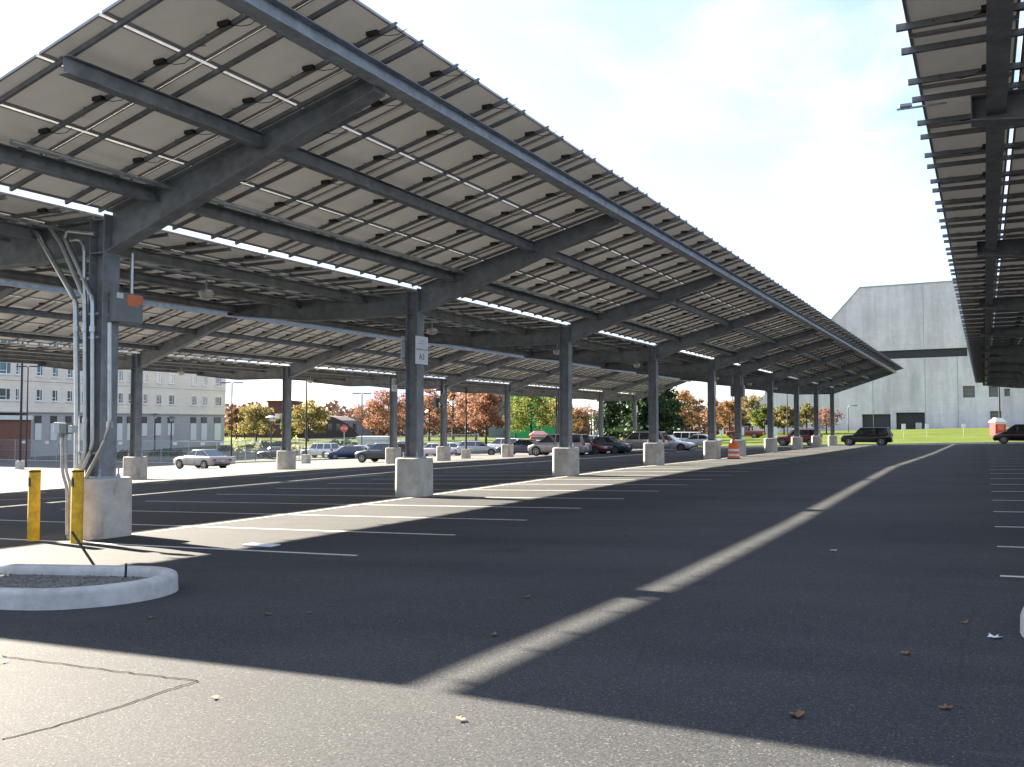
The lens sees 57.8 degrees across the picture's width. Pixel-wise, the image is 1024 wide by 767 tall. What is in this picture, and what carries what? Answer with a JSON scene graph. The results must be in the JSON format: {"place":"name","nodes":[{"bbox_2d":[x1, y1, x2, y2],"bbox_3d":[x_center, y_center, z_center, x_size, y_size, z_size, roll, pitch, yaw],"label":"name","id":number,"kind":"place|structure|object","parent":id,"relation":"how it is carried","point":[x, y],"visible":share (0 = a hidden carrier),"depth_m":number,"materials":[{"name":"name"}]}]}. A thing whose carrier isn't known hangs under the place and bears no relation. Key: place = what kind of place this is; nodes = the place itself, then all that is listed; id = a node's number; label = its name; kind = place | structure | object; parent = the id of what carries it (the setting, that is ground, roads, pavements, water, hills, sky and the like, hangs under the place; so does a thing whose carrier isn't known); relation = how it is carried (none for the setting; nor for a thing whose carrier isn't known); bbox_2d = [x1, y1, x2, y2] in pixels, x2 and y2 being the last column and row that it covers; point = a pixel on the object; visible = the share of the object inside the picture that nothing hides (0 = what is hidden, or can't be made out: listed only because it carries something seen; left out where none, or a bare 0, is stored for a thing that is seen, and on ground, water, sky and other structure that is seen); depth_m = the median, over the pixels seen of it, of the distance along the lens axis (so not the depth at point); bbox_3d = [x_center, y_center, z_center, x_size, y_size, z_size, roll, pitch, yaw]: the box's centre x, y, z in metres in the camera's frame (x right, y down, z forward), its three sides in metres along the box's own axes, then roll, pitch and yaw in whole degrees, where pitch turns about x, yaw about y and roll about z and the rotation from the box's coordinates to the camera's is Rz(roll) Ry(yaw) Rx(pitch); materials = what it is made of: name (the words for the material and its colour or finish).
{"place":"outdoors","nodes":[
{"label":"outdoors","id":0,"kind":"place"},
{"bbox_2d":[15,446,431,461],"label":"bare ground","id":1,"kind":"structure","parent":0,"point":[223,453],"depth_m":118.04,"materials":[{"name":"concrete"}]},
{"bbox_2d":[267,415,275,458],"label":"post lamp","id":2,"kind":"object","parent":1,"relation":"on","point":[271,417],"visible":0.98,"depth_m":110.26,"materials":[{"name":"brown metal"}]},
{"bbox_2d":[0,443,1023,766],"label":"parking lot","id":3,"kind":"structure","parent":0,"point":[732,611],"depth_m":8.16,"materials":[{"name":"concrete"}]},
{"bbox_2d":[15,342,24,468],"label":"street lamp","id":4,"kind":"object","parent":3,"relation":"on","point":[19,464],"visible":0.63,"depth_m":87.70,"materials":[{"name":"metal"}]},
{"bbox_2d":[16,366,39,467],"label":"street lamp","id":5,"kind":"object","parent":3,"relation":"on","point":[27,414],"visible":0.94,"depth_m":91.19,"materials":[{"name":"brown metal"}]},
{"bbox_2d":[27,469,40,540],"bbox_3d":[-8.338,2.169,16.182,0.200,1.340,0.200,-1,-3,27],"label":"bollard","id":6,"kind":"object","parent":3,"relation":"on","point":[34,498],"visible":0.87,"depth_m":16.11,"materials":[{"name":"yellow plastic"}]},
{"bbox_2d":[53,422,77,534],"bbox_3d":[-7.801,1.654,16.164,0.500,1.952,0.140,-1,-3,27],"label":"meter post","id":7,"kind":"object","parent":3,"relation":"on","point":[63,429],"visible":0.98,"depth_m":16.12,"materials":[{"name":"metal"}]},
{"bbox_2d":[70,469,83,543],"bbox_3d":[-7.345,2.118,15.670,0.200,1.340,0.200,-1,-3,27],"label":"bollard","id":8,"kind":"object","parent":3,"relation":"on","point":[77,498],"visible":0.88,"depth_m":15.60,"materials":[{"name":"yellow plastic"}]},
{"bbox_2d":[0,563,177,610],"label":"kerbed island","id":9,"kind":"structure","parent":3,"relation":"on","point":[33,587],"depth_m":9.81,"materials":[{"name":"concrete"}]},
{"bbox_2d":[71,531,94,564],"bbox_3d":[-5.098,2.089,11.172,1.044,0.537,0.030,-2,-3,44],"label":"metal rod","id":10,"kind":"object","parent":9,"relation":"in","point":[82,548],"visible":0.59,"depth_m":11.28,"materials":[{"name":"metal"}]},
{"bbox_2d":[1,655,197,739],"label":"asphalt seam","id":11,"kind":"object","parent":3,"relation":"on","point":[104,710],"visible":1,"depth_m":6.10,"materials":[{"name":"asphalt"}]},
{"bbox_2d":[173,449,231,468],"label":"sedan car","id":12,"kind":"object","parent":3,"relation":"on","point":[203,458],"visible":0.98,"depth_m":69.09,"materials":[{"name":"beige paint"}]},
{"bbox_2d":[221,382,242,463],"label":"street lamp","id":13,"kind":"object","parent":3,"relation":"on","point":[233,459],"visible":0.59,"depth_m":93.53,"materials":[{"name":"metal"}]},
{"bbox_2d":[242,543,280,546],"bbox_3d":[-3.946,2.540,14.601,0.540,0.015,0.260,-1,-3,21],"label":"flat board","id":14,"kind":"object","parent":3,"relation":"on","point":[261,544],"visible":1,"depth_m":14.59,"materials":[{"name":"paper"}]},
{"bbox_2d":[301,381,310,463],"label":"street lamp","id":15,"kind":"object","parent":3,"relation":"on","point":[305,458],"visible":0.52,"depth_m":79.70,"materials":[{"name":"metal"}]},
{"bbox_2d":[325,446,362,459],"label":"hatchback car","id":16,"kind":"object","parent":3,"relation":"on","point":[345,451],"visible":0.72,"depth_m":105.45,"materials":[{"name":"blue paint"}]},
{"bbox_2d":[0,279,690,479],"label":"solar canopy","id":17,"kind":"object","parent":3,"relation":"on","point":[33,313],"visible":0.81,"depth_m":50.09,"materials":[{"name":"metal"}]},
{"bbox_2d":[441,384,446,407],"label":"switch box","id":18,"kind":"object","parent":17,"relation":"attached to","point":[443,399],"visible":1,"depth_m":67.27,"materials":[{"name":"grey metal"}]},
{"bbox_2d":[355,443,404,462],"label":"hatchback car","id":19,"kind":"object","parent":3,"relation":"on","point":[375,452],"visible":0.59,"depth_m":71.28,"materials":[{"name":"paint"}]},
{"bbox_2d":[424,443,455,455],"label":"sedan car","id":20,"kind":"object","parent":3,"relation":"on","point":[429,448],"visible":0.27,"depth_m":99.86,"materials":[{"name":"silver metal"}]},
{"bbox_2d":[0,0,903,539],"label":"solar canopy","id":21,"kind":"object","parent":3,"relation":"on","point":[138,126],"visible":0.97,"depth_m":18.86,"materials":[{"name":"metal"}]},
{"bbox_2d":[26,224,113,478],"bbox_3d":[-8.030,-0.242,16.745,2.578,5.634,0.274,-1,-3,27],"label":"conduit riser","id":22,"kind":"object","parent":21,"relation":"attached to","point":[83,461],"visible":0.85,"depth_m":16.63,"materials":[{"name":"metal"}]},
{"bbox_2d":[108,253,142,324],"bbox_3d":[-7.030,-1.743,16.887,0.212,1.294,0.620,-1,-3,27],"label":"junction cabinet","id":23,"kind":"object","parent":21,"relation":"attached to","point":[125,308],"visible":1,"depth_m":16.80,"materials":[{"name":"grey metal"}]},
{"bbox_2d":[401,336,405,364],"bbox_3d":[-2.905,-0.915,26.044,0.046,0.780,0.720,-1,-3,27],"label":"parking sign","id":24,"kind":"object","parent":21,"relation":"attached to","point":[403,349],"visible":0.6,"depth_m":25.84,"materials":[{"name":"white metal"}]},
{"bbox_2d":[415,335,427,364],"bbox_3d":[-2.531,-0.923,25.854,0.049,0.780,0.640,-1,-3,27],"label":"parking sign","id":25,"kind":"object","parent":21,"relation":"attached to","point":[421,349],"visible":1,"depth_m":25.83,"materials":[{"name":"white metal"}]},
{"bbox_2d":[461,381,479,458],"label":"street lamp","id":26,"kind":"object","parent":3,"relation":"on","point":[465,453],"visible":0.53,"depth_m":75.98,"materials":[{"name":"metal"}]},
{"bbox_2d":[457,441,495,454],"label":"hatchback car","id":27,"kind":"object","parent":3,"relation":"on","point":[477,446],"visible":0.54,"depth_m":95.15,"materials":[{"name":"silver metal"}]},
{"bbox_2d":[488,438,522,447],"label":"minivan","id":28,"kind":"object","parent":3,"relation":"on","point":[497,442],"visible":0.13,"depth_m":114.47,"materials":[{"name":"white paint"}]},
{"bbox_2d":[0,444,1023,577],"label":"parking lines","id":29,"kind":"object","parent":3,"relation":"on","point":[428,505],"visible":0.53,"depth_m":22.94,"materials":[{"name":"paint"}]},
{"bbox_2d":[0,442,1023,462],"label":"kerb","id":30,"kind":"structure","parent":3,"relation":"on","point":[496,453],"depth_m":102.23,"materials":[{"name":"concrete"}]},
{"bbox_2d":[495,439,542,454],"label":"sedan car","id":31,"kind":"object","parent":3,"relation":"on","point":[520,445],"visible":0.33,"depth_m":82.83,"materials":[{"name":"blue paint"}]},
{"bbox_2d":[527,434,591,455],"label":"minivan","id":32,"kind":"object","parent":3,"relation":"on","point":[547,444],"visible":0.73,"depth_m":74.94,"materials":[{"name":"beige paint"}]},
{"bbox_2d":[590,439,611,453],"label":"sedan car","id":33,"kind":"object","parent":3,"relation":"on","point":[597,448],"visible":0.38,"depth_m":75.82,"materials":[{"name":"red paint"}]},
{"bbox_2d":[589,436,632,453],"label":"sedan car","id":34,"kind":"object","parent":3,"relation":"on","point":[618,445],"visible":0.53,"depth_m":77.28,"materials":[{"name":"teal paint"}]},
{"bbox_2d":[622,431,669,451],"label":"sport utility car","id":35,"kind":"object","parent":3,"relation":"on","point":[637,439],"visible":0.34,"depth_m":80.21,"materials":[{"name":"beige paint"}]},
{"bbox_2d":[668,435,694,450],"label":"sedan car","id":36,"kind":"object","parent":3,"relation":"on","point":[677,444],"visible":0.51,"depth_m":83.86,"materials":[{"name":"silver metal"}]},
{"bbox_2d":[673,432,700,446],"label":"off road car","id":37,"kind":"object","parent":3,"relation":"on","point":[682,435],"visible":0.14,"depth_m":104.65,"materials":[{"name":"white paint"}]},
{"bbox_2d":[681,434,721,445],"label":"sedan car","id":38,"kind":"object","parent":3,"relation":"on","point":[698,439],"visible":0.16,"depth_m":97.52,"materials":[{"name":"paint"}]},
{"bbox_2d":[727,436,740,458],"bbox_3d":[12.727,3.679,53.254,0.760,1.300,0.760,-1,-3,27],"label":"traffic barrel","id":39,"kind":"object","parent":3,"relation":"on","point":[733,450],"visible":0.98,"depth_m":53.00,"materials":[{"name":"plastic"}]},
{"bbox_2d":[775,428,822,445],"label":"sport utility car","id":40,"kind":"object","parent":3,"relation":"on","point":[806,434],"visible":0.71,"depth_m":101.25,"materials":[{"name":"red paint"}]},
{"bbox_2d":[840,427,892,445],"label":"sport utility car","id":41,"kind":"object","parent":3,"relation":"on","point":[881,435],"visible":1,"depth_m":91.36,"materials":[{"name":"black paint"}]},
{"bbox_2d":[896,0,1023,387],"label":"solar canopy","id":42,"kind":"object","parent":3,"relation":"on","point":[963,53],"visible":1,"depth_m":13.93,"materials":[{"name":"metal"}]},
{"bbox_2d":[897,102,946,110],"bbox_3d":[5.202,-3.547,11.787,0.580,0.070,0.080,-1,-3,27],"label":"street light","id":43,"kind":"object","parent":42,"relation":"attached to","point":[904,106],"visible":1,"depth_m":11.82,"materials":[{"name":"metal"}]},
{"bbox_2d":[993,424,1023,443],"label":"car","id":44,"kind":"object","parent":3,"relation":"on","point":[1014,432],"visible":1,"depth_m":84.16,"materials":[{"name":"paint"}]},
{"bbox_2d":[1020,607,1023,636],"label":"kerbed island","id":45,"kind":"structure","parent":3,"relation":"on","point":[1022,623],"depth_m":7.17,"materials":[{"name":"concrete"}]},
{"bbox_2d":[0,0,1023,425],"label":"sky","id":46,"kind":"structure","parent":0,"point":[776,129],"materials":[{"name":"white"}]},
{"bbox_2d":[11,427,1023,461],"bbox_3d":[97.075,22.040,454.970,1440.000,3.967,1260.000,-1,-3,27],"label":"grass ground","id":47,"kind":"structure","parent":0,"point":[952,435],"depth_m":139.59,"materials":[{"name":"plant"}]},
{"bbox_2d":[0,340,225,458],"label":"dormitory building","id":48,"kind":"structure","parent":47,"relation":"on","point":[194,404],"depth_m":133.54,"materials":[{"name":"beige concrete"}]},
{"bbox_2d":[0,388,11,400],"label":"window","id":49,"kind":"structure","parent":48,"relation":"in","point":[5,393],"depth_m":114.88,"materials":[{"name":"white glass"}]},
{"bbox_2d":[0,362,11,374],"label":"window","id":50,"kind":"structure","parent":48,"relation":"in","point":[5,367],"depth_m":114.93,"materials":[{"name":"white glass"}]},
{"bbox_2d":[35,389,43,401],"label":"window","id":51,"kind":"structure","parent":48,"relation":"in","point":[39,392],"depth_m":119.70,"materials":[{"name":"white glass"}]},
{"bbox_2d":[35,364,43,376],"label":"window","id":52,"kind":"structure","parent":48,"relation":"in","point":[39,370],"depth_m":119.76,"materials":[{"name":"white glass"}]},
{"bbox_2d":[148,448,186,455],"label":"shrub","id":53,"kind":"object","parent":47,"relation":"on","point":[174,453],"visible":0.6,"depth_m":119.04,"materials":[{"name":"green plant"}]},
{"bbox_2d":[225,407,248,438],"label":"autumn tree","id":54,"kind":"object","parent":47,"relation":"on","point":[235,417],"visible":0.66,"depth_m":179.51,"materials":[{"name":"orange plant"}]},
{"bbox_2d":[0,434,478,462],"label":"chain link fence","id":55,"kind":"object","parent":47,"relation":"on","point":[157,451],"visible":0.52,"depth_m":105.20,"materials":[{"name":"metal"}]},
{"bbox_2d":[224,420,261,438],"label":"autumn tree","id":56,"kind":"object","parent":47,"relation":"on","point":[238,433],"visible":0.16,"depth_m":191.47,"materials":[{"name":"yellow plant"}]},
{"bbox_2d":[233,404,275,439],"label":"autumn tree","id":57,"kind":"object","parent":47,"relation":"on","point":[256,413],"visible":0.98,"depth_m":167.27,"materials":[{"name":"yellow plant"}]},
{"bbox_2d":[257,447,281,458],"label":"hatchback car","id":58,"kind":"object","parent":47,"relation":"on","point":[265,454],"visible":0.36,"depth_m":111.36,"materials":[{"name":"white paint"}]},
{"bbox_2d":[244,441,294,447],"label":"shrub","id":59,"kind":"object","parent":47,"relation":"on","point":[268,444],"visible":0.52,"depth_m":143.14,"materials":[{"name":"green plant"}]},
{"bbox_2d":[230,407,323,436],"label":"brick building","id":60,"kind":"structure","parent":47,"relation":"on","point":[266,435],"depth_m":209.90,"materials":[{"name":"red brick"}]},
{"bbox_2d":[267,400,302,437],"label":"brick tower","id":61,"kind":"structure","parent":60,"relation":"on","point":[276,405],"depth_m":206.42,"materials":[{"name":"red brick"}]},
{"bbox_2d":[280,419,303,438],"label":"autumn tree","id":62,"kind":"object","parent":47,"relation":"on","point":[294,430],"visible":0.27,"depth_m":179.57,"materials":[{"name":"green plant"}]},
{"bbox_2d":[291,399,332,441],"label":"autumn tree","id":63,"kind":"object","parent":47,"relation":"on","point":[315,410],"visible":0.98,"depth_m":167.55,"materials":[{"name":"yellow plant"}]},
{"bbox_2d":[300,442,338,457],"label":"sport utility car","id":64,"kind":"object","parent":47,"relation":"on","point":[319,447],"visible":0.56,"depth_m":111.11,"materials":[{"name":"white paint"}]},
{"bbox_2d":[304,416,373,438],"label":"domed building","id":65,"kind":"structure","parent":47,"relation":"on","point":[333,426],"depth_m":191.95,"materials":[{"name":"black"}]},
{"bbox_2d":[342,409,365,422],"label":"autumn tree","id":66,"kind":"object","parent":47,"relation":"on","point":[356,417],"visible":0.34,"depth_m":213.32,"materials":[{"name":"orange plant"}]},
{"bbox_2d":[356,436,389,444],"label":"utility shed","id":67,"kind":"structure","parent":47,"relation":"on","point":[374,440],"depth_m":141.48,"materials":[{"name":"white metal"}]},
{"bbox_2d":[351,389,404,435],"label":"oak tree","id":68,"kind":"object","parent":47,"relation":"on","point":[379,420],"visible":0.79,"depth_m":159.40,"materials":[{"name":"orange plant"}]},
{"bbox_2d":[397,392,404,423],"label":"oak tree","id":69,"kind":"object","parent":47,"relation":"on","point":[403,400],"visible":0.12,"depth_m":179.54,"materials":[{"name":"orange plant"}]},
{"bbox_2d":[424,389,448,440],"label":"oak tree","id":70,"kind":"object","parent":47,"relation":"on","point":[434,421],"visible":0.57,"depth_m":167.38,"materials":[{"name":"orange plant"}]},
{"bbox_2d":[438,391,468,439],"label":"oak tree","id":71,"kind":"object","parent":47,"relation":"on","point":[451,396],"visible":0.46,"depth_m":179.33,"materials":[{"name":"orange plant"}]},
{"bbox_2d":[452,393,499,440],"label":"oak tree","id":72,"kind":"object","parent":47,"relation":"on","point":[461,407],"visible":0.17,"depth_m":153.05,"materials":[{"name":"orange plant"}]},
{"bbox_2d":[224,400,734,436],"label":"woods","id":73,"kind":"object","parent":47,"relation":"on","point":[332,407],"visible":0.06,"depth_m":222.79,"materials":[{"name":"brown plant"}]},
{"bbox_2d":[464,393,512,443],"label":"oak tree","id":74,"kind":"object","parent":47,"relation":"on","point":[490,415],"visible":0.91,"depth_m":145.50,"materials":[{"name":"orange plant"}]},
{"bbox_2d":[489,393,503,437],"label":"slate building","id":75,"kind":"structure","parent":47,"relation":"on","point":[496,433],"depth_m":206.34,"materials":[{"name":"grey"}]},
{"bbox_2d":[502,403,529,437],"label":"maple tree","id":76,"kind":"object","parent":47,"relation":"on","point":[515,406],"visible":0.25,"depth_m":179.79,"materials":[{"name":"green plant"}]},
{"bbox_2d":[510,396,553,433],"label":"maple tree","id":77,"kind":"object","parent":47,"relation":"on","point":[538,402],"visible":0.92,"depth_m":161.04,"materials":[{"name":"green plant"}]},
{"bbox_2d":[510,395,557,437],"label":"green building","id":78,"kind":"structure","parent":47,"relation":"on","point":[547,430],"depth_m":201.55,"materials":[{"name":"green"}]},
{"bbox_2d":[529,431,547,439],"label":"ticket booth","id":79,"kind":"object","parent":47,"relation":"on","point":[537,435],"visible":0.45,"depth_m":133.12,"materials":[{"name":"pink glass"}]},
{"bbox_2d":[543,397,577,433],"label":"maple tree","id":80,"kind":"object","parent":47,"relation":"on","point":[553,408],"visible":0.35,"depth_m":172.97,"materials":[{"name":"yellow plant"}]},
{"bbox_2d":[572,405,591,433],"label":"autumn tree","id":81,"kind":"object","parent":47,"relation":"on","point":[579,424],"visible":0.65,"depth_m":179.58,"materials":[{"name":"orange plant"}]},
{"bbox_2d":[578,404,598,434],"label":"autumn tree","id":82,"kind":"object","parent":47,"relation":"on","point":[592,422],"visible":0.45,"depth_m":203.95,"materials":[{"name":"brown plant"}]},
{"bbox_2d":[589,412,615,434],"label":"grey building","id":83,"kind":"structure","parent":47,"relation":"on","point":[594,432],"depth_m":211.17,"materials":[{"name":"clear glass"}]},
{"bbox_2d":[588,401,626,438],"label":"pine tree","id":84,"kind":"object","parent":47,"relation":"on","point":[612,409],"visible":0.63,"depth_m":133.64,"materials":[{"name":"green plant"}]},
{"bbox_2d":[617,401,643,433],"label":"pine tree","id":85,"kind":"object","parent":47,"relation":"on","point":[626,411],"visible":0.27,"depth_m":150.38,"materials":[{"name":"green plant"}]},
{"bbox_2d":[603,391,684,438],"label":"pine tree","id":86,"kind":"object","parent":47,"relation":"on","point":[666,415],"visible":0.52,"depth_m":128.49,"materials":[{"name":"green plant"}]},
{"bbox_2d":[645,386,690,431],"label":"pine tree","id":87,"kind":"object","parent":47,"relation":"on","point":[676,405],"visible":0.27,"depth_m":138.06,"materials":[{"name":"green plant"}]},
{"bbox_2d":[672,389,706,431],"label":"autumn tree","id":88,"kind":"object","parent":47,"relation":"on","point":[684,397],"visible":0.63,"depth_m":155.09,"materials":[{"name":"brown plant"}]},
{"bbox_2d":[700,399,728,434],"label":"oak tree","id":89,"kind":"object","parent":47,"relation":"on","point":[704,416],"visible":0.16,"depth_m":173.89,"materials":[{"name":"orange plant"}]},
{"bbox_2d":[716,399,747,430],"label":"autumn tree","id":90,"kind":"object","parent":47,"relation":"on","point":[728,406],"visible":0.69,"depth_m":164.82,"materials":[{"name":"orange plant"}]},
{"bbox_2d":[726,426,764,437],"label":"pickup truck","id":91,"kind":"object","parent":47,"relation":"on","point":[747,432],"visible":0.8,"depth_m":140.55,"materials":[{"name":"red paint"}]},
{"bbox_2d":[741,394,766,430],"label":"autumn tree","id":92,"kind":"object","parent":47,"relation":"on","point":[752,401],"visible":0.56,"depth_m":177.12,"materials":[{"name":"yellow plant"}]},
{"bbox_2d":[749,406,778,434],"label":"maple tree","id":93,"kind":"object","parent":47,"relation":"on","point":[758,418],"visible":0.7,"depth_m":153.19,"materials":[{"name":"green plant"}]},
{"bbox_2d":[765,404,801,434],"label":"autumn tree","id":94,"kind":"object","parent":47,"relation":"on","point":[780,413],"visible":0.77,"depth_m":150.14,"materials":[{"name":"yellow plant"}]},
{"bbox_2d":[792,402,821,427],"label":"autumn tree","id":95,"kind":"object","parent":47,"relation":"on","point":[807,411],"visible":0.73,"depth_m":152.94,"materials":[{"name":"green plant"}]},
{"bbox_2d":[810,407,844,433],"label":"autumn tree","id":96,"kind":"object","parent":47,"relation":"on","point":[823,414],"visible":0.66,"depth_m":146.06,"materials":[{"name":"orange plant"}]},
{"bbox_2d":[747,278,1023,432],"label":"concrete hall","id":97,"kind":"structure","parent":47,"relation":"on","point":[915,331],"depth_m":181.87,"materials":[{"name":"concrete"}]},
{"bbox_2d":[863,414,890,429],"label":"garage door","id":98,"kind":"structure","parent":97,"relation":"in","point":[880,420],"depth_m":185.96,"materials":[{"name":"metal"}]},
{"bbox_2d":[897,412,924,428],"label":"garage door","id":99,"kind":"structure","parent":97,"relation":"in","point":[910,419],"depth_m":182.45,"materials":[{"name":"metal"}]},
{"bbox_2d":[963,386,974,397],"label":"window","id":100,"kind":"structure","parent":97,"relation":"in","point":[968,391],"depth_m":176.71,"materials":[{"name":"glass"}]},
{"bbox_2d":[989,386,997,396],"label":"window","id":101,"kind":"structure","parent":97,"relation":"in","point":[993,391],"depth_m":174.35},
{"bbox_2d":[988,418,1006,435],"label":"ticket booth","id":102,"kind":"object","parent":47,"relation":"on","point":[997,425],"visible":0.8,"depth_m":116.93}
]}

